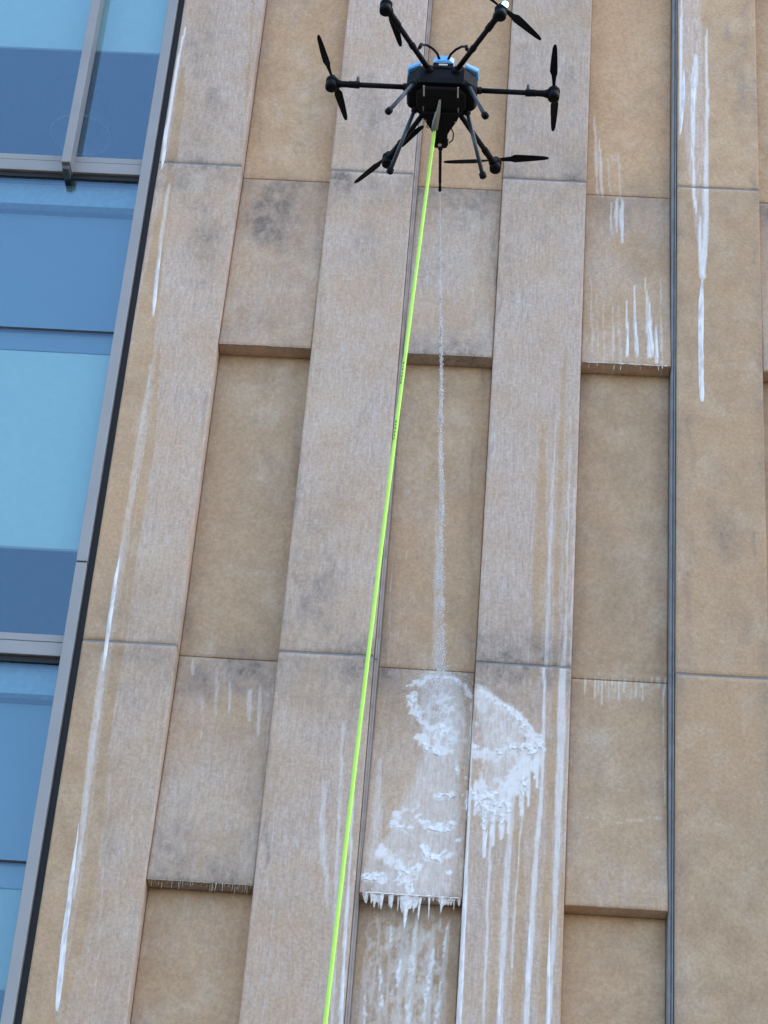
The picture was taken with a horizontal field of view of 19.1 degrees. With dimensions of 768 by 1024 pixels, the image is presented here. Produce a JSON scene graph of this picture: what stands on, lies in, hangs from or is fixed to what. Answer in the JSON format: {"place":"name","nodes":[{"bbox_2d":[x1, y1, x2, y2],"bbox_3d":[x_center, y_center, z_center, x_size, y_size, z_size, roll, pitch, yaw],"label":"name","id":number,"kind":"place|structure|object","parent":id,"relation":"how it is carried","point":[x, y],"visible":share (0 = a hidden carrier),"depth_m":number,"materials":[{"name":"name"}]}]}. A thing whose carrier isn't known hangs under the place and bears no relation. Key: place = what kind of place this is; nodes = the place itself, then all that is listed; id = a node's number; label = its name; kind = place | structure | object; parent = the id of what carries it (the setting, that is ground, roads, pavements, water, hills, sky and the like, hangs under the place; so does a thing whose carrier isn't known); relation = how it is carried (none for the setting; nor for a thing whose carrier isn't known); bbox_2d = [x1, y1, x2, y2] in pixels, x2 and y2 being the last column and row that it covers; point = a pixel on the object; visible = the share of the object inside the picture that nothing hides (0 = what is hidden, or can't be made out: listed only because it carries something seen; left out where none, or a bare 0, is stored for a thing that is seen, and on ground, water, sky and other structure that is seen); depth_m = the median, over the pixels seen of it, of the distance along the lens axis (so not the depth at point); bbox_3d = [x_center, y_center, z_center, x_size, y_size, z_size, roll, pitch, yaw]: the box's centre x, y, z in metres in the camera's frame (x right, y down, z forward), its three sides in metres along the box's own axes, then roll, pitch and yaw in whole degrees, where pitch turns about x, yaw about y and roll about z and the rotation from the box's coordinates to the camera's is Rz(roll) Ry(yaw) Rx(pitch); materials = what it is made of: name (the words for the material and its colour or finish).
{"place":"outdoors","nodes":[
{"label":"outdoors","id":0,"kind":"place"},
{"bbox_3d":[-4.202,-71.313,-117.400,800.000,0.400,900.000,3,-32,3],"label":"ground","id":1,"kind":"structure","parent":0,"visible":0},
{"bbox_2d":[0,0,184,1023],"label":"glazed front","id":2,"kind":"object","parent":1,"relation":"on","point":[74,226],"visible":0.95,"depth_m":16.05,"materials":[{"name":"blue glass"}]},
{"bbox_2d":[50,53,111,155],"bbox_3d":[-2.341,-3.376,18.177,0.486,1.007,0.486,3,-32,3],"label":"window glass","id":3,"kind":"object","parent":2,"relation":"hanging from","point":[95,137],"visible":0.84,"depth_m":18.03,"materials":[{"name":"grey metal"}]},
{"bbox_2d":[323,130,435,1023],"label":"hose","id":4,"kind":"object","parent":1,"relation":"on","point":[346,837],"visible":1,"depth_m":9.66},
{"bbox_2d":[317,0,559,191],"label":"drone","id":5,"kind":"object","parent":4,"relation":"attached to","point":[441,92],"visible":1,"depth_m":11.45,"materials":[{"name":"black plastic"},{"name":"blue plastic"},{"name":"metal"}]},
{"bbox_2d":[403,199,476,721],"bbox_3d":[0.357,-0.156,13.013,0.476,1.318,3.556,3,-32,3],"label":"water jet","id":6,"kind":"object","parent":5,"relation":"attached to","point":[440,423],"visible":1,"depth_m":13.72,"materials":[{"name":"white liquid"}]},
{"bbox_2d":[21,0,767,1023],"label":"stone clad wall","id":7,"kind":"structure","parent":1,"relation":"on","point":[603,622],"depth_m":14.78,"materials":[{"name":"stone"}]},
{"bbox_2d":[55,824,78,1010],"bbox_3d":[-1.850,2.354,13.416,0.056,1.197,0.006,3,-32,3],"label":"foam run","id":8,"kind":"object","parent":7,"relation":"attached to","point":[63,950],"visible":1,"depth_m":13.34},
{"bbox_2d":[102,550,120,670],"bbox_3d":[-1.729,0.606,14.505,0.032,0.912,0.006,3,-32,3],"label":"foam run","id":9,"kind":"object","parent":7,"relation":"attached to","point":[109,620],"visible":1,"depth_m":14.47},
{"bbox_2d":[152,244,161,315],"bbox_3d":[-1.575,-1.631,15.897,0.035,0.656,0.006,3,-32,3],"label":"foam run","id":10,"kind":"object","parent":7,"relation":"attached to","point":[155,289],"visible":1,"depth_m":15.86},
{"bbox_2d":[161,125,166,165],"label":"foam run","id":11,"kind":"object","parent":7,"relation":"attached to","point":[164,147],"visible":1,"depth_m":16.52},
{"bbox_2d":[151,879,251,893],"bbox_3d":[-1.092,2.219,13.526,0.620,0.063,0.039,3,-32,3],"label":"drip fringe","id":12,"kind":"object","parent":7,"relation":"attached to","point":[169,880],"visible":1,"depth_m":13.53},
{"bbox_2d":[220,343,302,350],"bbox_3d":[-0.813,-1.127,15.610,0.620,0.018,0.040,3,-32,3],"label":"drip fringe","id":13,"kind":"object","parent":7,"relation":"attached to","point":[267,345],"visible":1,"depth_m":15.60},
{"bbox_2d":[339,917,347,1023],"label":"foam run","id":14,"kind":"object","parent":7,"relation":"attached to","point":[342,998],"visible":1,"depth_m":13.16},
{"bbox_2d":[361,765,458,893],"bbox_3d":[0.162,1.884,13.724,0.543,0.885,0.054,6,-32,-1],"label":"foam patch","id":15,"kind":"object","parent":7,"relation":"attached to","point":[439,828],"visible":1,"depth_m":13.64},
{"bbox_2d":[362,891,460,928],"bbox_3d":[0.155,2.346,13.424,0.580,0.219,0.054,3,-32,3],"label":"drip fringe","id":16,"kind":"object","parent":7,"relation":"attached to","point":[408,902],"visible":1,"depth_m":13.46,"materials":[{"name":"white liquid"}]},
{"bbox_2d":[396,968,430,1004],"bbox_3d":[0.168,2.757,13.297,0.202,0.225,0.005,3,-32,3],"label":"foam trickle","id":17,"kind":"object","parent":7,"relation":"attached to","point":[397,977],"visible":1,"depth_m":13.30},
{"bbox_2d":[410,675,458,756],"bbox_3d":[0.305,1.261,14.198,0.292,0.585,0.050,3,-32,3],"label":"foam splash","id":18,"kind":"object","parent":7,"relation":"attached to","point":[446,728],"visible":0.99,"depth_m":14.14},
{"bbox_2d":[413,353,484,358],"bbox_3d":[0.438,-1.061,15.550,0.580,0.016,0.038,3,-32,3],"label":"drip fringe","id":19,"kind":"object","parent":7,"relation":"attached to","point":[451,355],"visible":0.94,"depth_m":15.54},
{"bbox_2d":[457,836,468,1023],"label":"foam run","id":20,"kind":"object","parent":7,"relation":"attached to","point":[462,953],"visible":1,"depth_m":13.26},
{"bbox_2d":[482,829,487,858],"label":"foam run","id":21,"kind":"object","parent":7,"relation":"attached to","point":[484,844],"visible":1,"depth_m":13.61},
{"bbox_2d":[496,979,500,1023],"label":"foam run","id":22,"kind":"object","parent":7,"relation":"attached to","point":[498,1012],"visible":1,"depth_m":13.08,"materials":[{"name":"white"}]},
{"bbox_2d":[465,705,543,829],"bbox_3d":[0.734,1.567,13.909,0.458,0.848,0.071,3,-32,3],"label":"foam patch","id":23,"kind":"object","parent":7,"relation":"attached to","point":[478,798],"visible":1,"depth_m":13.79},
{"bbox_2d":[525,924,529,999],"bbox_3d":[0.834,2.593,13.231,0.025,0.480,0.006,3,-32,3],"label":"foam run","id":24,"kind":"object","parent":7,"relation":"attached to","point":[527,969],"visible":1,"depth_m":13.21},
{"bbox_2d":[546,922,549,1023],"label":"foam run","id":25,"kind":"object","parent":7,"relation":"attached to","point":[548,994],"visible":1,"depth_m":13.14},
{"bbox_2d":[585,361,667,369],"bbox_3d":[1.640,-0.986,15.487,0.560,0.039,0.042,3,-32,3],"label":"drip fringe","id":26,"kind":"object","parent":7,"relation":"attached to","point":[625,363],"visible":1,"depth_m":15.48,"materials":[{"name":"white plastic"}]},
{"bbox_2d":[626,326,628,354],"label":"foam run","id":27,"kind":"object","parent":7,"relation":"attached to","point":[627,347],"visible":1,"depth_m":15.59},
{"bbox_2d":[634,301,638,355],"bbox_3d":[1.729,-1.281,15.683,0.020,0.537,0.051,23,-36,-26],"label":"foam run","id":28,"kind":"object","parent":7,"relation":"attached to","point":[635,333],"visible":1,"depth_m":15.66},
{"bbox_2d":[647,319,653,355],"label":"foam run","id":29,"kind":"object","parent":7,"relation":"attached to","point":[651,342],"visible":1,"depth_m":15.60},
{"bbox_2d":[656,326,657,360],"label":"foam run","id":30,"kind":"object","parent":7,"relation":"attached to","point":[656,345],"visible":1,"depth_m":15.57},
{"bbox_2d":[679,68,684,133],"bbox_3d":[2.182,-3.021,16.714,0.043,0.677,0.006,3,-32,3],"label":"foam run","id":31,"kind":"object","parent":7,"relation":"attached to","point":[682,103],"visible":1,"depth_m":16.69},
{"bbox_2d":[691,67,695,151],"bbox_3d":[2.254,-2.937,16.661,0.038,0.829,0.006,3,-32,3],"label":"foam run","id":32,"kind":"object","parent":7,"relation":"attached to","point":[692,106],"visible":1,"depth_m":16.67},
{"bbox_2d":[698,268,703,401],"bbox_3d":[2.164,-1.225,15.595,0.042,1.149,0.006,3,-32,3],"label":"foam run","id":33,"kind":"object","parent":7,"relation":"attached to","point":[700,340],"visible":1,"depth_m":15.56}
]}

